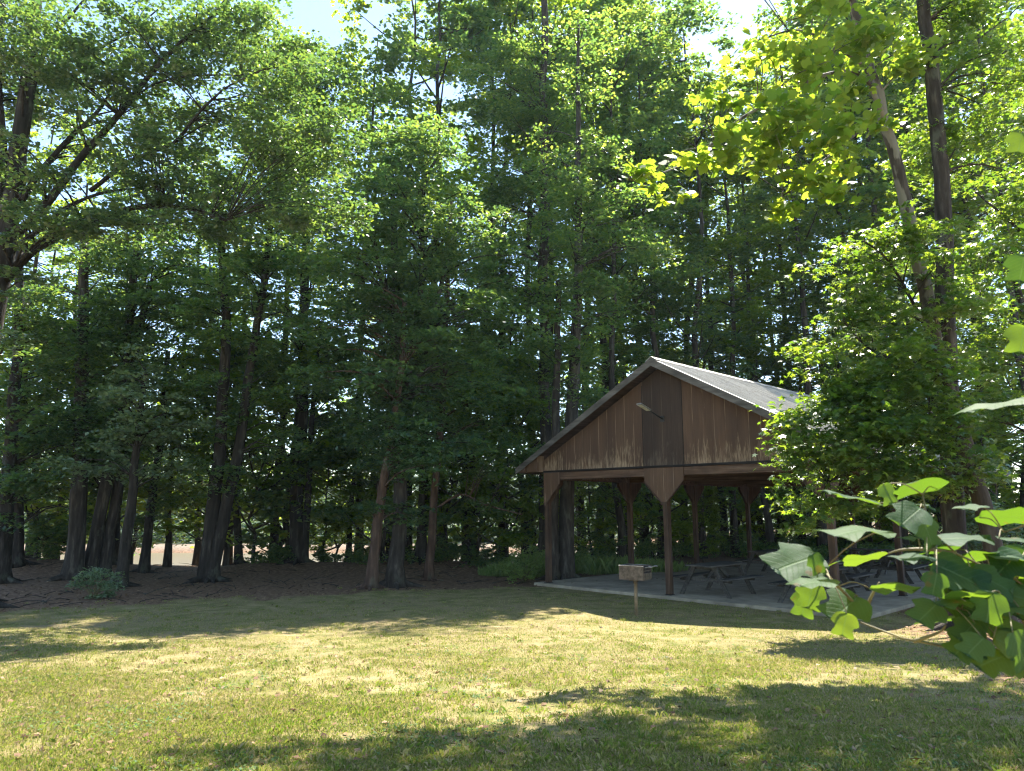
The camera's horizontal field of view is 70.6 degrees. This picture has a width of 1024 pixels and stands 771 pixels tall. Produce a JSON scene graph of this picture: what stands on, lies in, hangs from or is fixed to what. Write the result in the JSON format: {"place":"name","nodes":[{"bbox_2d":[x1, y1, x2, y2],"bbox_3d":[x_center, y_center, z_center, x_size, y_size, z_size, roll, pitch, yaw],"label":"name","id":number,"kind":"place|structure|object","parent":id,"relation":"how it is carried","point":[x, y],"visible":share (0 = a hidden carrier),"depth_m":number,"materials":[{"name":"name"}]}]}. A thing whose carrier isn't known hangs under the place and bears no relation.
{"place":"outdoors","nodes":[
{"label":"outdoors","id":0,"kind":"place"},
{"bbox_2d":[0,584,1023,770],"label":"grass","id":1,"kind":"structure","parent":0,"point":[411,750],"depth_m":6.28,"materials":[{"name":"green plant"}]},
{"bbox_2d":[0,475,1023,770],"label":"ground","id":2,"kind":"structure","parent":0,"point":[346,577],"depth_m":13.19,"materials":[{"name":"green plant"}]},
{"bbox_2d":[0,275,106,567],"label":"shade tree","id":3,"kind":"object","parent":2,"relation":"on","point":[18,557],"visible":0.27,"depth_m":25.50,"materials":[{"name":"green plant"}]},
{"bbox_2d":[24,510,86,559],"bbox_3d":[-17.010,5.522,26.749,2.398,1.836,1.864,0,-9,0],"label":"shrub","id":4,"kind":"object","parent":2,"relation":"on","point":[48,550],"visible":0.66,"depth_m":26.36,"materials":[{"name":"green plant"}]},
{"bbox_2d":[0,240,121,583],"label":"shade tree","id":5,"kind":"object","parent":2,"relation":"on","point":[11,450],"visible":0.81,"depth_m":22.29,"materials":[{"name":"green plant"}]},
{"bbox_2d":[0,95,122,395],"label":"woodland tree","id":6,"kind":"object","parent":2,"relation":"on","point":[63,203],"visible":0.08,"depth_m":29.43,"materials":[{"name":"green plant"}]},
{"bbox_2d":[0,121,146,559],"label":"woodland tree","id":7,"kind":"object","parent":2,"relation":"on","point":[110,195],"visible":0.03,"depth_m":30.44,"materials":[{"name":"green plant"}]},
{"bbox_2d":[0,230,149,557],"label":"woodland tree","id":8,"kind":"object","parent":2,"relation":"on","point":[64,276],"visible":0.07,"depth_m":28.98,"materials":[{"name":"green plant"}]},
{"bbox_2d":[0,323,152,558],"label":"understory tree","id":9,"kind":"object","parent":2,"relation":"on","point":[61,527],"visible":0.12,"depth_m":26.37,"materials":[{"name":"green plant"}]},
{"bbox_2d":[0,201,175,581],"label":"shade tree","id":10,"kind":"object","parent":2,"relation":"on","point":[74,561],"visible":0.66,"depth_m":23.27,"materials":[{"name":"green plant"}]},
{"bbox_2d":[64,566,126,598],"bbox_3d":[-10.345,4.983,18.274,1.430,0.817,1.443,0,-9,0],"label":"shrub","id":11,"kind":"object","parent":2,"relation":"on","point":[103,585],"visible":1,"depth_m":18.03,"materials":[{"name":"green plant"}]},
{"bbox_2d":[0,306,228,553],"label":"understory tree","id":12,"kind":"object","parent":2,"relation":"on","point":[92,506],"visible":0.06,"depth_m":26.43,"materials":[{"name":"green plant"}]},
{"bbox_2d":[35,209,215,579],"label":"shade tree","id":13,"kind":"object","parent":2,"relation":"on","point":[93,548],"visible":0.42,"depth_m":23.83,"materials":[{"name":"green plant"}]},
{"bbox_2d":[61,209,198,564],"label":"shade tree","id":14,"kind":"object","parent":2,"relation":"on","point":[116,546],"visible":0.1,"depth_m":27.49,"materials":[{"name":"green plant"}]},
{"bbox_2d":[56,390,204,563],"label":"understory tree","id":15,"kind":"object","parent":2,"relation":"on","point":[136,540],"visible":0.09,"depth_m":28.42,"materials":[{"name":"green plant"}]},
{"bbox_2d":[27,340,234,587],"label":"shade tree","id":16,"kind":"object","parent":2,"relation":"on","point":[137,440],"visible":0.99,"depth_m":21.24,"materials":[{"name":"green plant"}]},
{"bbox_2d":[56,248,246,578],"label":"shade tree","id":17,"kind":"object","parent":2,"relation":"on","point":[106,556],"visible":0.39,"depth_m":24.03,"materials":[{"name":"green plant"}]},
{"bbox_2d":[101,338,238,573],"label":"shade tree","id":18,"kind":"object","parent":2,"relation":"on","point":[144,565],"visible":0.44,"depth_m":25.51,"materials":[{"name":"green plant"}]},
{"bbox_2d":[0,0,383,607],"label":"spreading oak","id":19,"kind":"object","parent":2,"relation":"on","point":[199,42],"visible":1,"depth_m":17.28,"materials":[{"name":"green plant"}]},
{"bbox_2d":[136,147,248,566],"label":"woodland tree","id":20,"kind":"object","parent":2,"relation":"on","point":[167,559],"visible":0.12,"depth_m":28.44,"materials":[{"name":"green plant"}]},
{"bbox_2d":[127,316,329,565],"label":"understory tree","id":21,"kind":"object","parent":2,"relation":"on","point":[211,361],"visible":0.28,"depth_m":26.71,"materials":[{"name":"green plant"}]},
{"bbox_2d":[158,122,315,565],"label":"woodland tree","id":22,"kind":"object","parent":2,"relation":"on","point":[257,466],"visible":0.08,"depth_m":28.80,"materials":[{"name":"green plant"}]},
{"bbox_2d":[196,324,283,564],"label":"shade tree","id":23,"kind":"object","parent":2,"relation":"on","point":[238,548],"visible":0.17,"depth_m":26.96,"materials":[{"name":"green plant"}]},
{"bbox_2d":[158,112,330,583],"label":"forked tree","id":24,"kind":"object","parent":2,"relation":"on","point":[218,511],"visible":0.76,"depth_m":23.10,"materials":[{"name":"green plant"}]},
{"bbox_2d":[150,330,364,559],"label":"understory tree","id":25,"kind":"object","parent":2,"relation":"on","point":[273,512],"visible":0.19,"depth_m":26.96,"materials":[{"name":"green plant"}]},
{"bbox_2d":[167,354,351,562],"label":"understory tree","id":26,"kind":"object","parent":2,"relation":"on","point":[262,480],"visible":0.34,"depth_m":26.27,"materials":[{"name":"green plant"}]},
{"bbox_2d":[181,26,380,561],"bbox_3d":[-9.195,-3.575,29.568,8.083,21.924,8.229,0,-10,2],"label":"woodland tree","id":27,"kind":"object","parent":2,"relation":"on","point":[291,296],"visible":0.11,"depth_m":28.69,"materials":[{"name":"green plant"}]},
{"bbox_2d":[0,556,561,605],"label":"twig litter","id":28,"kind":"object","parent":2,"relation":"on","point":[44,601],"visible":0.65,"depth_m":20.94,"materials":[{"name":"brown plant"}]},
{"bbox_2d":[211,0,372,564],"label":"shade tree","id":29,"kind":"object","parent":2,"relation":"on","point":[299,539],"visible":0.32,"depth_m":27.45,"materials":[{"name":"green plant"}]},
{"bbox_2d":[242,246,372,545],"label":"woodland tree","id":30,"kind":"object","parent":2,"relation":"on","point":[284,524],"visible":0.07,"depth_m":28.67,"materials":[{"name":"green plant"}]},
{"bbox_2d":[271,419,379,555],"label":"understory tree","id":31,"kind":"object","parent":2,"relation":"on","point":[324,538],"visible":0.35,"depth_m":27.79,"materials":[{"name":"green plant"}]},
{"bbox_2d":[273,441,391,561],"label":"understory tree","id":32,"kind":"object","parent":2,"relation":"on","point":[373,490],"visible":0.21,"depth_m":28.16,"materials":[{"name":"green plant"}]},
{"bbox_2d":[312,389,390,558],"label":"young tree","id":33,"kind":"object","parent":2,"relation":"on","point":[349,535],"visible":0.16,"depth_m":28.30,"materials":[{"name":"green plant"}]},
{"bbox_2d":[278,9,451,549],"bbox_3d":[-6.074,-4.362,31.061,7.992,24.626,8.514,-4,-10,23],"label":"woodland tree","id":34,"kind":"object","parent":2,"relation":"on","point":[407,103],"visible":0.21,"depth_m":30.29,"materials":[{"name":"green plant"}]},
{"bbox_2d":[264,271,473,590],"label":"red barked tree","id":35,"kind":"object","parent":2,"relation":"on","point":[371,291],"visible":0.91,"depth_m":20.30,"materials":[{"name":"green plant"}]},
{"bbox_2d":[297,324,465,560],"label":"understory tree","id":36,"kind":"object","parent":2,"relation":"on","point":[339,514],"visible":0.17,"depth_m":26.95,"materials":[{"name":"green plant"}]},
{"bbox_2d":[0,416,812,543],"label":"wood","id":37,"kind":"object","parent":2,"relation":"on","point":[187,536],"depth_m":63.70,"materials":[{"name":"green plant"}]},
{"bbox_2d":[276,110,560,589],"bbox_3d":[-2.840,-1.457,21.315,8.560,14.979,5.100,0,-9,0],"label":"tall maple","id":38,"kind":"object","parent":2,"relation":"on","point":[419,313],"visible":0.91,"depth_m":21.10,"materials":[{"name":"green plant"}]},
{"bbox_2d":[326,0,521,560],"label":"woodland tree","id":39,"kind":"object","parent":2,"relation":"on","point":[362,6],"visible":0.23,"depth_m":31.25,"materials":[{"name":"green plant"}]},
{"bbox_2d":[368,246,481,564],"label":"shade tree","id":40,"kind":"object","parent":2,"relation":"on","point":[421,547],"visible":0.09,"depth_m":26.43,"materials":[{"name":"green plant"}]},
{"bbox_2d":[330,0,537,558],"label":"woodland tree","id":41,"kind":"object","parent":2,"relation":"on","point":[395,48],"visible":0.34,"depth_m":30.48,"materials":[{"name":"green plant"}]},
{"bbox_2d":[358,184,538,581],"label":"tall maple","id":42,"kind":"object","parent":2,"relation":"on","point":[428,573],"visible":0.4,"depth_m":23.03,"materials":[{"name":"green plant"}]},
{"bbox_2d":[372,373,529,546],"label":"understory tree","id":43,"kind":"object","parent":2,"relation":"on","point":[456,518],"visible":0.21,"depth_m":26.91,"materials":[{"name":"green plant"}]},
{"bbox_2d":[409,340,551,559],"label":"understory tree","id":44,"kind":"object","parent":2,"relation":"on","point":[443,517],"visible":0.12,"depth_m":26.44,"materials":[{"name":"green plant"}]},
{"bbox_2d":[383,0,583,544],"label":"woodland tree","id":45,"kind":"object","parent":2,"relation":"on","point":[473,113],"visible":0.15,"depth_m":32.02,"materials":[{"name":"green plant"}]},
{"bbox_2d":[434,346,564,556],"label":"understory tree","id":46,"kind":"object","parent":2,"relation":"on","point":[513,538],"visible":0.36,"depth_m":26.67,"materials":[{"name":"green plant"}]},
{"bbox_2d":[426,0,581,560],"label":"woodland tree","id":47,"kind":"object","parent":2,"relation":"on","point":[498,21],"visible":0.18,"depth_m":31.88,"materials":[{"name":"green plant"}]},
{"bbox_2d":[0,623,1023,770],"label":"lawn weeds","id":48,"kind":"object","parent":2,"relation":"on","point":[499,742],"visible":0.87,"depth_m":5.66,"materials":[{"name":"green plant"}]},
{"bbox_2d":[0,558,1023,770],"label":"fallen leaves","id":49,"kind":"object","parent":2,"relation":"on","point":[484,726],"visible":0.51,"depth_m":6.95,"materials":[{"name":"brown plant"}]},
{"bbox_2d":[460,280,569,553],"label":"woodland tree","id":50,"kind":"object","parent":2,"relation":"on","point":[503,342],"visible":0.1,"depth_m":28.99,"materials":[{"name":"green plant"}]},
{"bbox_2d":[495,544,544,583],"bbox_3d":[0.337,5.483,22.238,1.719,1.178,1.503,0,-9,0],"label":"shrub","id":51,"kind":"object","parent":2,"relation":"on","point":[522,568],"visible":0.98,"depth_m":22.14,"materials":[{"name":"green plant"}]},
{"bbox_2d":[464,415,587,554],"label":"understory tree","id":52,"kind":"object","parent":2,"relation":"on","point":[530,478],"visible":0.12,"depth_m":28.21,"materials":[{"name":"green plant"}]},
{"bbox_2d":[432,0,629,551],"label":"woodland tree","id":53,"kind":"object","parent":2,"relation":"on","point":[508,137],"visible":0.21,"depth_m":32.24,"materials":[{"name":"green plant"}]},
{"bbox_2d":[451,0,611,551],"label":"tall poplar","id":54,"kind":"object","parent":2,"relation":"on","point":[542,110],"visible":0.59,"depth_m":28.30,"materials":[{"name":"green plant"}]},
{"bbox_2d":[503,263,599,580],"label":"shade tree","id":55,"kind":"object","parent":2,"relation":"on","point":[557,372],"visible":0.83,"depth_m":23.83,"materials":[{"name":"green plant"}]},
{"bbox_2d":[457,0,656,519],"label":"woodland tree","id":56,"kind":"object","parent":2,"relation":"on","point":[584,4],"visible":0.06,"depth_m":33.54,"materials":[{"name":"green plant"}]},
{"bbox_2d":[477,549,690,577],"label":"tall grass","id":57,"kind":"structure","parent":2,"relation":"on","point":[589,565],"depth_m":24.79,"materials":[{"name":"green plant"}]},
{"bbox_2d":[498,6,686,579],"bbox_3d":[2.833,-3.547,24.866,6.653,20.380,4.568,0,-9,0],"label":"tall poplar","id":58,"kind":"object","parent":2,"relation":"on","point":[573,343],"visible":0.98,"depth_m":24.65,"materials":[{"name":"green plant"}]},
{"bbox_2d":[551,414,647,559],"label":"understory tree","id":59,"kind":"object","parent":2,"relation":"on","point":[588,509],"visible":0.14,"depth_m":30.24,"materials":[{"name":"green plant"}]},
{"bbox_2d":[508,0,696,552],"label":"woodland tree","id":60,"kind":"object","parent":2,"relation":"on","point":[607,260],"visible":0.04,"depth_m":36.76,"materials":[{"name":"green plant"}]},
{"bbox_2d":[515,4,700,558],"bbox_3d":[4.288,-4.243,30.883,7.394,23.902,7.316,-4,-10,21],"label":"woodland tree","id":61,"kind":"object","parent":2,"relation":"on","point":[647,119],"visible":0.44,"depth_m":30.19,"materials":[{"name":"green plant"}]},
{"bbox_2d":[513,4,709,544],"bbox_3d":[5.024,-6.417,40.331,10.683,35.090,10.812,-1,-10,7],"label":"woodland tree","id":62,"kind":"object","parent":2,"relation":"on","point":[690,226],"visible":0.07,"depth_m":38.00,"materials":[{"name":"green plant"}]},
{"bbox_2d":[560,246,664,549],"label":"woodland tree","id":63,"kind":"object","parent":2,"relation":"on","point":[637,331],"visible":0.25,"depth_m":32.87,"materials":[{"name":"green plant"}]},
{"bbox_2d":[506,0,723,558],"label":"woodland tree","id":64,"kind":"object","parent":2,"relation":"on","point":[612,5],"visible":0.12,"depth_m":34.44,"materials":[{"name":"green plant"}]},
{"bbox_2d":[574,482,674,556],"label":"understory tree","id":65,"kind":"object","parent":2,"relation":"on","point":[601,491],"visible":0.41,"depth_m":29.09,"materials":[{"name":"green plant"}]},
{"bbox_2d":[558,0,705,554],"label":"woodland tree","id":66,"kind":"object","parent":2,"relation":"on","point":[661,224],"visible":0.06,"depth_m":37.85,"materials":[{"name":"green plant"}]},
{"bbox_2d":[619,564,657,614],"bbox_3d":[2.726,4.486,15.481,0.748,1.250,0.496,-6,-11,32],"label":"pedestal grill","id":67,"kind":"object","parent":2,"relation":"on","point":[635,573],"visible":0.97,"depth_m":15.46,"materials":[{"name":"metal"}]},
{"bbox_2d":[581,3,716,559],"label":"woodland tree","id":68,"kind":"object","parent":2,"relation":"on","point":[694,240],"visible":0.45,"depth_m":32.74,"materials":[{"name":"green plant"}]},
{"bbox_2d":[581,396,723,557],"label":"understory tree","id":69,"kind":"object","parent":2,"relation":"on","point":[652,501],"visible":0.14,"depth_m":31.02,"materials":[{"name":"green plant"}]},
{"bbox_2d":[601,282,726,503],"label":"woodland tree","id":70,"kind":"object","parent":2,"relation":"on","point":[667,357],"visible":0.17,"depth_m":34.17,"materials":[{"name":"green plant"}]},
{"bbox_2d":[334,531,1020,568],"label":"undergrowth","id":71,"kind":"object","parent":2,"relation":"on","point":[676,549],"visible":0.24,"depth_m":30.66,"materials":[{"name":"green plant"}]},
{"bbox_2d":[609,0,778,551],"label":"woodland tree","id":72,"kind":"object","parent":2,"relation":"on","point":[696,62],"visible":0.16,"depth_m":40.05,"materials":[{"name":"green plant"}]},
{"bbox_2d":[615,0,779,558],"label":"woodland tree","id":73,"kind":"object","parent":2,"relation":"on","point":[688,5],"visible":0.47,"depth_m":33.60,"materials":[{"name":"green plant"}]},
{"bbox_2d":[645,269,764,552],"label":"woodland tree","id":74,"kind":"object","parent":2,"relation":"on","point":[690,287],"visible":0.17,"depth_m":35.83,"materials":[{"name":"green plant"}]},
{"bbox_2d":[671,486,765,554],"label":"understory tree","id":75,"kind":"object","parent":2,"relation":"on","point":[739,502],"visible":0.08,"depth_m":33.10,"materials":[{"name":"green plant"}]},
{"bbox_2d":[645,64,800,550],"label":"woodland tree","id":76,"kind":"object","parent":2,"relation":"on","point":[763,369],"visible":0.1,"depth_m":37.44,"materials":[{"name":"green plant"}]},
{"bbox_2d":[663,116,808,543],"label":"woodland tree","id":77,"kind":"object","parent":2,"relation":"on","point":[743,279],"visible":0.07,"depth_m":42.61,"materials":[{"name":"green plant"}]},
{"bbox_2d":[534,561,938,619],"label":"concrete slab","id":78,"kind":"structure","parent":2,"relation":"on","point":[766,596],"depth_m":19.56,"materials":[{"name":"grey concrete"}]},
{"bbox_2d":[673,561,763,598],"bbox_3d":[5.285,4.976,18.611,1.830,0.764,1.625,9,-13,-44],"label":"picnic table","id":79,"kind":"object","parent":78,"relation":"on","point":[713,568],"visible":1,"depth_m":18.46,"materials":[{"name":"grey wood"}]},
{"bbox_2d":[516,356,1009,595],"bbox_3d":[8.368,3.005,23.054,13.250,6.118,10.080,9,-13,-44],"label":"picnic shelter","id":80,"kind":"object","parent":78,"relation":"on","point":[708,430],"visible":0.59,"depth_m":19.27,"materials":[{"name":"brown wood"}]},
{"bbox_2d":[664,76,817,557],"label":"woodland tree","id":81,"kind":"object","parent":2,"relation":"on","point":[766,274],"visible":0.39,"depth_m":34.77,"materials":[{"name":"green plant"}]},
{"bbox_2d":[667,73,838,548],"bbox_3d":[12.067,-3.894,36.112,8.126,24.939,8.484,3,-10,-18],"label":"woodland tree","id":82,"kind":"object","parent":2,"relation":"on","point":[769,534],"visible":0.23,"depth_m":35.13,"materials":[{"name":"green plant"}]},
{"bbox_2d":[698,278,812,549],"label":"woodland tree","id":83,"kind":"object","parent":2,"relation":"on","point":[741,370],"visible":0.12,"depth_m":37.54,"materials":[{"name":"green plant"}]},
{"bbox_2d":[713,486,815,544],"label":"understory tree","id":84,"kind":"object","parent":2,"relation":"on","point":[775,525],"visible":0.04,"depth_m":36.01,"materials":[{"name":"green plant"}]},
{"bbox_2d":[710,64,862,538],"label":"woodland tree","id":85,"kind":"object","parent":2,"relation":"on","point":[803,162],"visible":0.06,"depth_m":40.69,"materials":[{"name":"green plant"}]},
{"bbox_2d":[697,30,900,559],"bbox_3d":[13.903,-5.090,34.608,9.944,26.964,10.079,-5,-11,27],"label":"woodland tree","id":86,"kind":"object","parent":2,"relation":"on","point":[822,538],"visible":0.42,"depth_m":34.33,"materials":[{"name":"green plant"}]},
{"bbox_2d":[727,261,870,542],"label":"woodland tree","id":87,"kind":"object","parent":2,"relation":"on","point":[793,313],"visible":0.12,"depth_m":37.52,"materials":[{"name":"green plant"}]},
{"bbox_2d":[612,0,1018,621],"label":"leaning tulip tree","id":88,"kind":"object","parent":2,"relation":"on","point":[768,138],"visible":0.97,"depth_m":12.38,"materials":[{"name":"green plant"}]},
{"bbox_2d":[728,9,916,537],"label":"woodland tree","id":89,"kind":"object","parent":2,"relation":"on","point":[754,40],"visible":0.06,"depth_m":44.11,"materials":[{"name":"green plant"}]},
{"bbox_2d":[766,270,892,552],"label":"woodland tree","id":90,"kind":"object","parent":2,"relation":"on","point":[786,335],"visible":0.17,"depth_m":36.71,"materials":[{"name":"green plant"}]},
{"bbox_2d":[749,0,968,545],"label":"woodland tree","id":91,"kind":"object","parent":2,"relation":"on","point":[865,161],"visible":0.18,"depth_m":35.74,"materials":[{"name":"green plant"}]},
{"bbox_2d":[752,0,985,530],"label":"woodland tree","id":92,"kind":"object","parent":2,"relation":"on","point":[788,3],"visible":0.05,"depth_m":42.97,"materials":[{"name":"green plant"}]},
{"bbox_2d":[775,0,967,561],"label":"woodland tree","id":93,"kind":"object","parent":2,"relation":"on","point":[803,247],"visible":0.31,"depth_m":33.38,"materials":[{"name":"green plant"}]},
{"bbox_2d":[835,402,920,551],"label":"understory tree","id":94,"kind":"object","parent":2,"relation":"on","point":[879,540],"visible":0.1,"depth_m":32.80,"materials":[{"name":"green plant"}]},
{"bbox_2d":[749,0,1023,632],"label":"sweet gum","id":95,"kind":"object","parent":2,"relation":"on","point":[871,421],"visible":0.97,"depth_m":13.31,"materials":[{"name":"green plant"}]},
{"bbox_2d":[759,131,1023,678],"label":"tulip sapling","id":96,"kind":"object","parent":2,"relation":"on","point":[978,601],"visible":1,"depth_m":1.56,"materials":[{"name":"green plant"}]},
{"bbox_2d":[824,0,1020,533],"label":"woodland tree","id":97,"kind":"object","parent":2,"relation":"on","point":[884,9],"visible":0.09,"depth_m":35.71,"materials":[{"name":"green plant"}]},
{"bbox_2d":[848,2,1023,529],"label":"woodland tree","id":98,"kind":"object","parent":2,"relation":"on","point":[964,205],"visible":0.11,"depth_m":37.33,"materials":[{"name":"green plant"}]},
{"bbox_2d":[858,0,1023,545],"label":"woodland tree","id":99,"kind":"object","parent":2,"relation":"on","point":[1000,189],"visible":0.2,"depth_m":32.35,"materials":[{"name":"green plant"}]},
{"bbox_2d":[882,0,1023,374],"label":"woodland tree","id":100,"kind":"object","parent":2,"relation":"on","point":[1020,292],"visible":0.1,"depth_m":36.27,"materials":[{"name":"green plant"}]},
{"bbox_2d":[926,389,1023,547],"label":"understory tree","id":101,"kind":"object","parent":2,"relation":"on","point":[994,496],"visible":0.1,"depth_m":29.34,"materials":[{"name":"green plant"}]},
{"bbox_2d":[930,12,1023,456],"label":"sweet gum","id":102,"kind":"object","parent":2,"relation":"on","point":[1016,198],"visible":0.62,"depth_m":18.90,"materials":[{"name":"green plant"}]},
{"bbox_2d":[933,438,1023,601],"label":"tree","id":103,"kind":"object","parent":2,"relation":"on","point":[972,544],"visible":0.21,"depth_m":16.66,"materials":[{"name":"green plant"}]},
{"bbox_2d":[0,0,1023,501],"label":"sky","id":104,"kind":"structure","parent":0,"point":[308,14],"materials":[{"name":"white"}]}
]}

